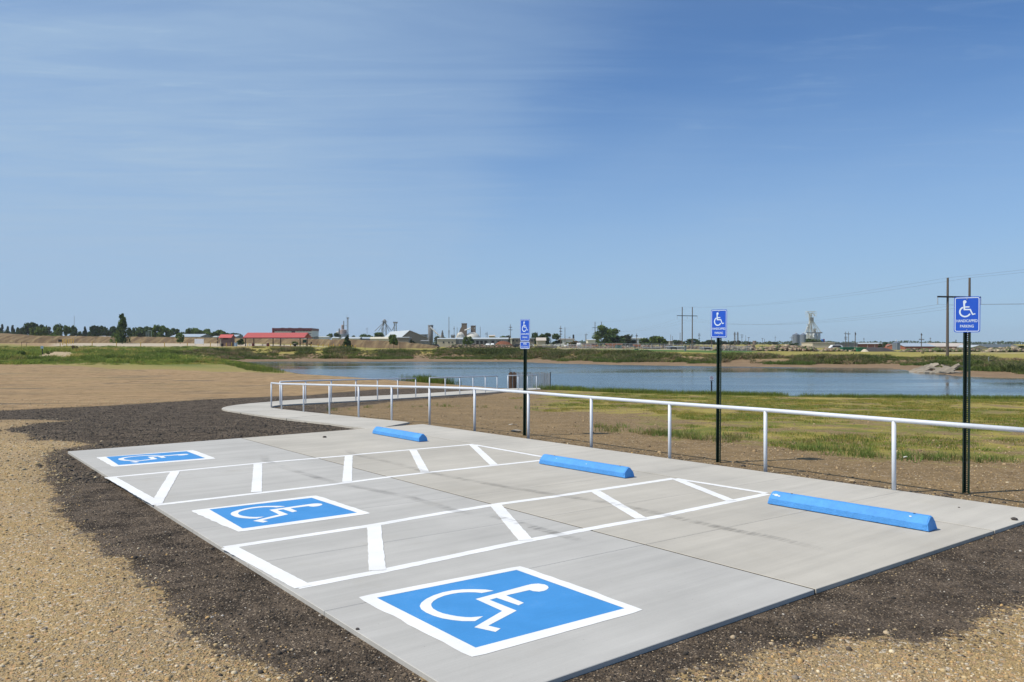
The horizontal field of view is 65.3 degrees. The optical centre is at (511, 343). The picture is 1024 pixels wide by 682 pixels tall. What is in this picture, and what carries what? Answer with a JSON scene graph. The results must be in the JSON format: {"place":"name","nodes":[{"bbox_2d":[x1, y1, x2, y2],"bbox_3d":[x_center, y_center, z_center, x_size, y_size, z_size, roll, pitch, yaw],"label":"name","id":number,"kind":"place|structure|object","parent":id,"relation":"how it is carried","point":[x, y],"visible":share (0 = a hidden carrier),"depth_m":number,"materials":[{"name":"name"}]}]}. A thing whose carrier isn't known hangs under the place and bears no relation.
{"place":"outdoors","nodes":[
{"label":"outdoors","id":0,"kind":"place"},
{"bbox_2d":[0,398,365,482],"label":"gravel","id":1,"kind":"structure","parent":0,"point":[83,478],"depth_m":18.63,"materials":[{"name":"gravel"}]},
{"bbox_2d":[0,335,438,348],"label":"embankment","id":2,"kind":"structure","parent":0,"point":[106,339],"depth_m":298.19,"materials":[{"name":"brown plant"}]},
{"bbox_2d":[0,343,1023,681],"bbox_3d":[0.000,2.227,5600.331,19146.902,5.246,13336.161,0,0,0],"label":"ground","id":3,"kind":"structure","parent":0,"point":[100,383],"depth_m":7.98,"materials":[{"name":"brown gravel"}]},
{"bbox_2d":[0,333,34,335],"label":"grassy rise","id":4,"kind":"structure","parent":3,"relation":"on","point":[5,334],"depth_m":335.66,"materials":[{"name":"beige plant"}]},
{"bbox_2d":[22,322,37,334],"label":"tree","id":5,"kind":"object","parent":3,"relation":"on","point":[26,327],"visible":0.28,"depth_m":470.29,"materials":[{"name":"green plant"}]},
{"bbox_2d":[29,327,42,335],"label":"tree","id":6,"kind":"object","parent":3,"relation":"on","point":[37,332],"visible":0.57,"depth_m":399.19,"materials":[{"name":"green plant"}]},
{"bbox_2d":[36,326,48,335],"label":"tree","id":7,"kind":"object","parent":3,"relation":"on","point":[44,330],"visible":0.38,"depth_m":409.86,"materials":[{"name":"green plant"}]},
{"bbox_2d":[51,323,71,335],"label":"tree","id":8,"kind":"object","parent":3,"relation":"on","point":[65,330],"visible":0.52,"depth_m":439.27,"materials":[{"name":"green plant"}]},
{"bbox_2d":[69,329,81,335],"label":"tree","id":9,"kind":"object","parent":3,"relation":"on","point":[74,333],"visible":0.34,"depth_m":497.52,"materials":[{"name":"green plant"}]},
{"bbox_2d":[87,325,100,335],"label":"tree","id":10,"kind":"object","parent":3,"relation":"on","point":[94,330],"visible":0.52,"depth_m":477.26,"materials":[{"name":"green plant"}]},
{"bbox_2d":[99,325,110,335],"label":"tree","id":11,"kind":"object","parent":3,"relation":"on","point":[102,332],"visible":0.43,"depth_m":477.75,"materials":[{"name":"green plant"}]},
{"bbox_2d":[104,326,115,335],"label":"tree","id":12,"kind":"object","parent":3,"relation":"on","point":[112,329],"visible":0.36,"depth_m":478.75,"materials":[{"name":"green plant"}]},
{"bbox_2d":[109,313,130,343],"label":"tree","id":13,"kind":"object","parent":3,"relation":"on","point":[121,335],"visible":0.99,"depth_m":284.31,"materials":[{"name":"green plant"}]},
{"bbox_2d":[0,345,264,366],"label":"rank weeds","id":14,"kind":"object","parent":3,"relation":"on","point":[139,355],"visible":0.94,"depth_m":126.90,"materials":[{"name":"green plant"}]},
{"bbox_2d":[131,327,147,336],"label":"tree","id":15,"kind":"object","parent":3,"relation":"on","point":[134,331],"visible":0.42,"depth_m":470.83,"materials":[{"name":"green plant"}]},
{"bbox_2d":[135,326,152,336],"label":"tree","id":16,"kind":"object","parent":3,"relation":"on","point":[145,330],"visible":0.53,"depth_m":469.32,"materials":[{"name":"green plant"}]},
{"bbox_2d":[152,325,163,336],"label":"tree","id":17,"kind":"object","parent":3,"relation":"on","point":[155,330],"visible":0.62,"depth_m":448.83,"materials":[{"name":"green plant"}]},
{"bbox_2d":[157,325,172,336],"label":"tree","id":18,"kind":"object","parent":3,"relation":"on","point":[162,329],"visible":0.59,"depth_m":446.91,"materials":[{"name":"green plant"}]},
{"bbox_2d":[171,328,179,335],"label":"tree","id":19,"kind":"object","parent":3,"relation":"on","point":[175,331],"visible":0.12,"depth_m":470.15,"materials":[{"name":"green plant"}]},
{"bbox_2d":[175,333,184,341],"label":"tree","id":20,"kind":"object","parent":3,"relation":"on","point":[179,337],"visible":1,"depth_m":274.14,"materials":[{"name":"green plant"}]},
{"bbox_2d":[170,334,211,337],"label":"grey building","id":21,"kind":"structure","parent":3,"relation":"on","point":[198,335],"depth_m":433.92,"materials":[{"name":"grey metal"}]},
{"bbox_2d":[195,339,203,344],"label":"white board","id":22,"kind":"object","parent":3,"relation":"on","point":[199,341],"visible":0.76,"depth_m":261.94,"materials":[{"name":"metal"}]},
{"bbox_2d":[191,328,209,334],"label":"tree","id":23,"kind":"object","parent":3,"relation":"on","point":[195,331],"visible":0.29,"depth_m":466.62,"materials":[{"name":"green plant"}]},
{"bbox_2d":[209,330,226,336],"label":"tree","id":24,"kind":"object","parent":3,"relation":"on","point":[217,332],"visible":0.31,"depth_m":477.65,"materials":[{"name":"green plant"}]},
{"bbox_2d":[218,333,235,345],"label":"restroom","id":25,"kind":"structure","parent":3,"relation":"on","point":[228,339],"depth_m":236.00,"materials":[{"name":"red metal"}]},
{"bbox_2d":[243,333,311,345],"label":"picnic shelter","id":26,"kind":"object","parent":3,"relation":"on","point":[277,335],"visible":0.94,"depth_m":234.43,"materials":[{"name":"red metal"}]},
{"bbox_2d":[272,328,318,338],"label":"office building","id":27,"kind":"structure","parent":3,"relation":"on","point":[313,331],"depth_m":520.29,"materials":[{"name":"white metal"}]},
{"bbox_2d":[327,333,340,338],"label":"tree","id":28,"kind":"object","parent":3,"relation":"on","point":[335,335],"visible":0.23,"depth_m":617.47,"materials":[{"name":"green plant"}]},
{"bbox_2d":[336,317,348,339],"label":"grain elevator","id":29,"kind":"object","parent":3,"relation":"on","point":[342,332],"visible":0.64,"depth_m":898.46,"materials":[{"name":"metal"}]},
{"bbox_2d":[342,335,352,345],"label":"tree","id":30,"kind":"object","parent":3,"relation":"on","point":[347,341],"visible":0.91,"depth_m":261.49,"materials":[{"name":"green plant"}]},
{"bbox_2d":[374,332,383,336],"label":"tree","id":31,"kind":"object","parent":3,"relation":"on","point":[379,334],"visible":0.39,"depth_m":498.00,"materials":[{"name":"green plant"}]},
{"bbox_2d":[370,337,388,340],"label":"long cream shed","id":32,"kind":"structure","parent":3,"relation":"on","point":[380,338],"depth_m":395.06,"materials":[{"name":"beige metal"}]},
{"bbox_2d":[222,388,540,428],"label":"walkway","id":33,"kind":"structure","parent":3,"relation":"on","point":[262,409],"depth_m":26.48,"materials":[{"name":"concrete"}]},
{"bbox_2d":[279,378,415,404],"bbox_3d":[-6.722,2.055,34.582,0.331,1.214,8.317,0,0,33],"label":"handrail","id":34,"kind":"object","parent":33,"relation":"on","point":[331,380],"visible":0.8,"depth_m":33.63,"materials":[{"name":"white metal"}]},
{"bbox_2d":[429,376,497,394],"bbox_3d":[-2.461,2.258,42.623,0.102,1.224,7.255,0,0,26],"label":"handrail","id":35,"kind":"object","parent":33,"relation":"on","point":[459,377],"visible":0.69,"depth_m":42.14,"materials":[{"name":"white metal"}]},
{"bbox_2d":[507,375,536,389],"bbox_3d":[0.689,2.439,49.273,0.130,1.131,3.548,0,0,31],"label":"handrail","id":36,"kind":"object","parent":33,"relation":"on","point":[518,380],"visible":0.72,"depth_m":48.83,"materials":[{"name":"metal"}]},
{"bbox_2d":[271,382,1023,489],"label":"handrail","id":37,"kind":"object","parent":33,"relation":"on","point":[894,421],"visible":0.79,"depth_m":13.00,"materials":[{"name":"white metal"}]},
{"bbox_2d":[375,319,391,336],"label":"elevator tower","id":38,"kind":"structure","parent":3,"relation":"on","point":[384,320],"depth_m":699.78,"materials":[{"name":"grey metal"}]},
{"bbox_2d":[388,334,397,348],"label":"tree","id":39,"kind":"object","parent":3,"relation":"on","point":[393,340],"visible":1,"depth_m":254.22,"materials":[{"name":"green plant"}]},
{"bbox_2d":[397,337,411,342],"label":"grey box shed","id":40,"kind":"structure","parent":3,"relation":"on","point":[403,339],"depth_m":372.00,"materials":[{"name":"beige"}]},
{"bbox_2d":[385,330,427,343],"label":"gabled shed","id":41,"kind":"structure","parent":3,"relation":"on","point":[416,337],"depth_m":432.06,"materials":[{"name":"beige metal"}]},
{"bbox_2d":[219,360,631,390],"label":"reeds","id":42,"kind":"object","parent":3,"relation":"on","point":[423,379],"visible":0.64,"depth_m":70.31,"materials":[{"name":"green plant"}]},
{"bbox_2d":[428,325,440,344],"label":"silo","id":43,"kind":"object","parent":3,"relation":"on","point":[430,332],"visible":0.84,"depth_m":518.35,"materials":[{"name":"metal"}]},
{"bbox_2d":[437,338,456,346],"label":"tan office","id":44,"kind":"structure","parent":3,"relation":"on","point":[444,342],"depth_m":400.00,"materials":[{"name":"metal"}]},
{"bbox_2d":[459,323,470,336],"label":"head tower","id":45,"kind":"structure","parent":3,"relation":"on","point":[463,329],"depth_m":563.00,"materials":[{"name":"brown concrete"}]},
{"bbox_2d":[462,336,473,344],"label":"tree","id":46,"kind":"object","parent":3,"relation":"on","point":[470,341],"visible":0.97,"depth_m":368.82,"materials":[{"name":"green plant"}]},
{"bbox_2d":[467,332,479,337],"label":"storage dome","id":47,"kind":"structure","parent":3,"relation":"on","point":[473,335],"depth_m":562.13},
{"bbox_2d":[445,344,515,347],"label":"rubble pile","id":48,"kind":"object","parent":3,"relation":"on","point":[475,346],"visible":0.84,"depth_m":302.59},
{"bbox_2d":[456,338,508,344],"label":"long low shed","id":49,"kind":"structure","parent":3,"relation":"on","point":[484,341],"depth_m":402.00,"materials":[{"name":"grey metal"}]},
{"bbox_2d":[495,341,512,345],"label":"rust heap","id":50,"kind":"object","parent":3,"relation":"on","point":[503,342],"visible":0.52,"depth_m":327.31,"materials":[{"name":"metal"}]},
{"bbox_2d":[509,372,515,387],"bbox_3d":[0.039,2.598,58.812,0.575,1.600,0.496,0,0,0],"label":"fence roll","id":51,"kind":"object","parent":3,"relation":"on","point":[510,380],"visible":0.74,"depth_m":58.66,"materials":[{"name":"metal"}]},
{"bbox_2d":[512,338,533,345],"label":"grey windowed building","id":52,"kind":"structure","parent":3,"relation":"on","point":[517,341],"depth_m":380.00,"materials":[{"name":"beige"}]},
{"bbox_2d":[520,319,529,435],"bbox_3d":[0.276,0.873,16.740,0.048,2.775,0.305,0,1,-40],"label":"accessible parking sign","id":53,"kind":"object","parent":3,"relation":"on","point":[525,332],"visible":0.97,"depth_m":16.75,"materials":[{"name":"blue metal"}]},
{"bbox_2d":[516,372,550,387],"bbox_3d":[1.911,2.833,59.139,1.086,1.581,3.465,0,0,-45],"label":"snow fence","id":54,"kind":"object","parent":3,"relation":"on","point":[545,380],"visible":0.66,"depth_m":59.51,"materials":[{"name":"grey metal"}]},
{"bbox_2d":[531,332,537,343],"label":"tree","id":55,"kind":"object","parent":3,"relation":"on","point":[535,335],"visible":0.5,"depth_m":430.40,"materials":[{"name":"green plant"}]},
{"bbox_2d":[536,338,545,345],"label":"cream shed","id":56,"kind":"structure","parent":3,"relation":"on","point":[540,341],"depth_m":330.00,"materials":[{"name":"beige metal"}]},
{"bbox_2d":[68,424,1023,681],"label":"parking pad","id":57,"kind":"object","parent":3,"relation":"on","point":[444,554],"visible":0.99,"depth_m":7.83,"materials":[{"name":"grey concrete"}]},
{"bbox_2d":[372,426,427,441],"bbox_3d":[-2.274,1.803,16.051,0.202,0.145,1.826,0,0,-39],"label":"parking stop","id":58,"kind":"object","parent":57,"relation":"on","point":[406,435],"visible":1,"depth_m":15.87,"materials":[{"name":"blue paint"}]},
{"bbox_2d":[539,454,633,477],"bbox_3d":[1.074,1.803,11.882,0.202,0.145,1.788,0,0,-40],"label":"parking stop","id":59,"kind":"object","parent":57,"relation":"on","point":[592,466],"visible":1,"depth_m":11.72,"materials":[{"name":"blue paint"}]},
{"bbox_2d":[768,491,936,531],"bbox_3d":[3.651,1.803,8.727,0.202,0.145,1.817,0,0,-40],"label":"parking stop","id":60,"kind":"object","parent":57,"relation":"on","point":[917,521],"visible":1,"depth_m":8.57,"materials":[{"name":"blue paint"}]},
{"bbox_2d":[539,333,562,345],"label":"tree","id":61,"kind":"object","parent":3,"relation":"on","point":[556,336],"visible":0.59,"depth_m":439.43,"materials":[{"name":"green plant"}]},
{"bbox_2d":[543,344,582,348],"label":"chain link fence","id":62,"kind":"object","parent":3,"relation":"on","point":[562,344],"visible":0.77,"depth_m":269.48,"materials":[{"name":"metal"}]},
{"bbox_2d":[557,338,574,345],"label":"white blue shed","id":63,"kind":"structure","parent":3,"relation":"on","point":[565,340],"depth_m":450.00,"materials":[{"name":"metal"}]},
{"bbox_2d":[151,345,1023,372],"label":"bank scrub","id":64,"kind":"object","parent":3,"relation":"on","point":[548,353],"visible":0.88,"depth_m":145.57,"materials":[{"name":"green plant"}]},
{"bbox_2d":[560,346,629,347],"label":"rubble pile","id":65,"kind":"object","parent":3,"relation":"on","point":[592,347],"visible":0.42,"depth_m":302.28,"materials":[{"name":"grey stone"}]},
{"bbox_2d":[591,325,619,345],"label":"tree","id":66,"kind":"object","parent":3,"relation":"on","point":[604,332],"visible":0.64,"depth_m":417.74,"materials":[{"name":"green plant"}]},
{"bbox_2d":[605,335,625,344],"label":"tree","id":67,"kind":"object","parent":3,"relation":"on","point":[612,339],"visible":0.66,"depth_m":400.86,"materials":[{"name":"green plant"}]},
{"bbox_2d":[229,356,1023,373],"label":"bank foot weeds","id":68,"kind":"object","parent":3,"relation":"on","point":[991,368],"visible":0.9,"depth_m":133.69,"materials":[{"name":"green plant"}]},
{"bbox_2d":[621,334,635,345],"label":"tree","id":69,"kind":"object","parent":3,"relation":"on","point":[628,340],"visible":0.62,"depth_m":426.65,"materials":[{"name":"green plant"}]},
{"bbox_2d":[577,343,712,349],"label":"chain link fence","id":70,"kind":"object","parent":3,"relation":"on","point":[642,347],"visible":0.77,"depth_m":262.00,"materials":[{"name":"metal"}]},
{"bbox_2d":[639,336,667,345],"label":"tree","id":71,"kind":"object","parent":3,"relation":"on","point":[656,340],"visible":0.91,"depth_m":375.70,"materials":[{"name":"green plant"}]},
{"bbox_2d":[636,345,711,348],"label":"rubble pile","id":72,"kind":"object","parent":3,"relation":"on","point":[687,347],"visible":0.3,"depth_m":303.40,"materials":[{"name":"grey stone"}]},
{"bbox_2d":[326,395,1023,504],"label":"soil clods","id":73,"kind":"object","parent":3,"relation":"on","point":[837,467],"visible":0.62,"depth_m":15.80,"materials":[{"name":"soil"}]},
{"bbox_2d":[327,402,1023,463],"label":"weed tufts","id":74,"kind":"object","parent":3,"relation":"on","point":[693,435],"visible":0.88,"depth_m":14.66,"materials":[{"name":"green plant"}]},
{"bbox_2d":[677,307,697,348],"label":"power pole frame","id":75,"kind":"object","parent":3,"relation":"on","point":[682,315],"visible":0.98,"depth_m":299.82,"materials":[{"name":"brown wood"}]},
{"bbox_2d":[685,339,701,344],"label":"tree","id":76,"kind":"object","parent":3,"relation":"on","point":[695,341],"visible":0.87,"depth_m":560.20,"materials":[{"name":"green plant"}]},
{"bbox_2d":[711,309,726,462],"bbox_3d":[3.344,0.853,12.901,0.048,2.814,0.305,0,0,-40],"label":"accessible parking sign","id":77,"kind":"object","parent":3,"relation":"on","point":[719,324],"visible":0.88,"depth_m":12.92,"materials":[{"name":"blue metal"}]},
{"bbox_2d":[433,340,1023,343],"bbox_3d":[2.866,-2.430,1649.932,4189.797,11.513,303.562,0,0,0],"label":"distant woods","id":78,"kind":"object","parent":3,"relation":"on","point":[890,342],"visible":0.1,"depth_m":1573.22,"materials":[{"name":"green plant"}]},
{"bbox_2d":[714,346,750,350],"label":"chain link fence","id":79,"kind":"object","parent":3,"relation":"on","point":[736,348],"visible":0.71,"depth_m":230.74,"materials":[{"name":"metal"}]},
{"bbox_2d":[712,344,755,350],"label":"rubble pile","id":80,"kind":"object","parent":3,"relation":"on","point":[752,347],"visible":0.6,"depth_m":238.74,"materials":[{"name":"grey stone"}]},
{"bbox_2d":[533,384,1023,398],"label":"shore grass","id":81,"kind":"structure","parent":3,"relation":"on","point":[657,391],"depth_m":45.69,"materials":[{"name":"green plant"}]},
{"bbox_2d":[752,344,819,351],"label":"rubble pile","id":82,"kind":"object","parent":3,"relation":"on","point":[786,347],"visible":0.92,"depth_m":236.92,"materials":[{"name":"beige stone"}]},
{"bbox_2d":[792,332,799,345],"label":"grain bin","id":83,"kind":"object","parent":3,"relation":"on","point":[796,338],"visible":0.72,"depth_m":577.92,"materials":[{"name":"metal"}]},
{"bbox_2d":[800,332,805,345],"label":"grain bin","id":84,"kind":"object","parent":3,"relation":"on","point":[802,337],"visible":0.7,"depth_m":568.50,"materials":[{"name":"metal"}]},
{"bbox_2d":[804,311,820,338],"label":"white elevator tower","id":85,"kind":"structure","parent":3,"relation":"on","point":[808,328],"depth_m":599.05,"materials":[{"name":"metal"}]},
{"bbox_2d":[805,339,822,341],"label":"tree","id":86,"kind":"object","parent":3,"relation":"on","point":[811,340],"visible":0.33,"depth_m":516.38,"materials":[{"name":"green plant"}]},
{"bbox_2d":[812,329,819,340],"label":"white silo","id":87,"kind":"object","parent":3,"relation":"on","point":[816,336],"visible":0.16,"depth_m":602.74,"materials":[{"name":"metal"}]},
{"bbox_2d":[802,342,835,347],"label":"tan warehouse","id":88,"kind":"structure","parent":3,"relation":"on","point":[820,344],"depth_m":420.00,"materials":[{"name":"metal"}]},
{"bbox_2d":[818,346,857,351],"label":"rubble pile","id":89,"kind":"object","parent":3,"relation":"on","point":[836,349],"visible":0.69,"depth_m":234.49,"materials":[{"name":"beige stone"}]},
{"bbox_2d":[835,343,857,346],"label":"dark grey warehouse","id":90,"kind":"structure","parent":3,"relation":"on","point":[850,344],"depth_m":421.00,"materials":[{"name":"grey metal"}]},
{"bbox_2d":[854,347,866,351],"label":"dumpster","id":91,"kind":"object","parent":3,"relation":"on","point":[859,349],"visible":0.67,"depth_m":233.07,"materials":[{"name":"green paint"}]},
{"bbox_2d":[858,343,884,347],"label":"red brown shed","id":92,"kind":"structure","parent":3,"relation":"on","point":[868,344],"depth_m":423.00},
{"bbox_2d":[866,347,896,351],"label":"dark heap","id":93,"kind":"object","parent":3,"relation":"on","point":[875,349],"visible":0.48,"depth_m":233.69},
{"bbox_2d":[892,340,899,349],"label":"grain bin","id":94,"kind":"object","parent":3,"relation":"on","point":[896,345],"visible":0.91,"depth_m":298.90,"materials":[{"name":"metal"}]},
{"bbox_2d":[887,343,935,348],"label":"long blue roof shed","id":95,"kind":"structure","parent":3,"relation":"on","point":[911,345],"depth_m":331.62,"materials":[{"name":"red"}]},
{"bbox_2d":[898,347,983,351],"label":"rubble pile","id":96,"kind":"object","parent":3,"relation":"on","point":[952,349],"visible":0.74,"depth_m":221.55,"materials":[{"name":"beige stone"}]},
{"bbox_2d":[927,343,962,347],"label":"long tan roof shed","id":97,"kind":"structure","parent":3,"relation":"on","point":[951,345],"depth_m":335.37,"materials":[{"name":"white metal"}]},
{"bbox_2d":[937,278,980,355],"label":"power pole frame","id":98,"kind":"object","parent":3,"relation":"on","point":[947,296],"visible":0.57,"depth_m":121.85,"materials":[{"name":"brown wood"}]},
{"bbox_2d":[570,303,1023,335],"bbox_3d":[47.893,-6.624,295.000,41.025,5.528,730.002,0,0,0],"label":"power line","id":99,"kind":"object","parent":98,"relation":"hanging from","point":[845,317],"visible":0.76,"depth_m":144.16,"materials":[{"name":"black metal"}]},
{"bbox_2d":[623,304,996,331],"bbox_3d":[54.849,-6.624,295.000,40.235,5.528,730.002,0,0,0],"label":"power line","id":100,"kind":"object","parent":98,"relation":"hanging from","point":[871,318],"visible":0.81,"depth_m":150.15,"materials":[{"name":"black metal"}]},
{"bbox_2d":[954,296,979,493],"bbox_3d":[5.833,0.828,10.244,0.048,2.864,0.305,0,0,-44],"label":"accessible parking sign","id":101,"kind":"object","parent":3,"relation":"on","point":[966,314],"visible":0.89,"depth_m":10.26,"materials":[{"name":"blue metal"}]},
{"bbox_2d":[957,345,986,348],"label":"white gable shed","id":102,"kind":"structure","parent":3,"relation":"on","point":[980,346],"depth_m":320.00,"materials":[{"name":"beige metal"}]},
{"bbox_2d":[967,344,1015,347],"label":"slate roof barn","id":103,"kind":"structure","parent":3,"relation":"on","point":[995,345],"depth_m":384.76,"materials":[{"name":"grey metal"}]},
{"bbox_2d":[982,346,1023,351],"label":"rubble pile","id":104,"kind":"object","parent":3,"relation":"on","point":[1010,349],"visible":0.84,"depth_m":216.36,"materials":[{"name":"beige stone"}]},
{"bbox_2d":[0,0,1023,343],"label":"sky","id":105,"kind":"structure","parent":0,"point":[242,167],"materials":[{"name":"blue"}]},
{"bbox_2d":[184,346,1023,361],"bbox_3d":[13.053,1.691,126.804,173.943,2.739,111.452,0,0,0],"label":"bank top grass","id":106,"kind":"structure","parent":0,"point":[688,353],"depth_m":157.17,"materials":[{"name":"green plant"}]},
{"bbox_2d":[247,361,1023,396],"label":"pond water","id":107,"kind":"structure","parent":0,"point":[791,381],"depth_m":82.60,"materials":[{"name":"blue liquid"}]},
{"bbox_2d":[508,392,1023,455],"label":"lawn grass","id":108,"kind":"structure","parent":0,"point":[945,414],"depth_m":26.15,"materials":[{"name":"green plant"}]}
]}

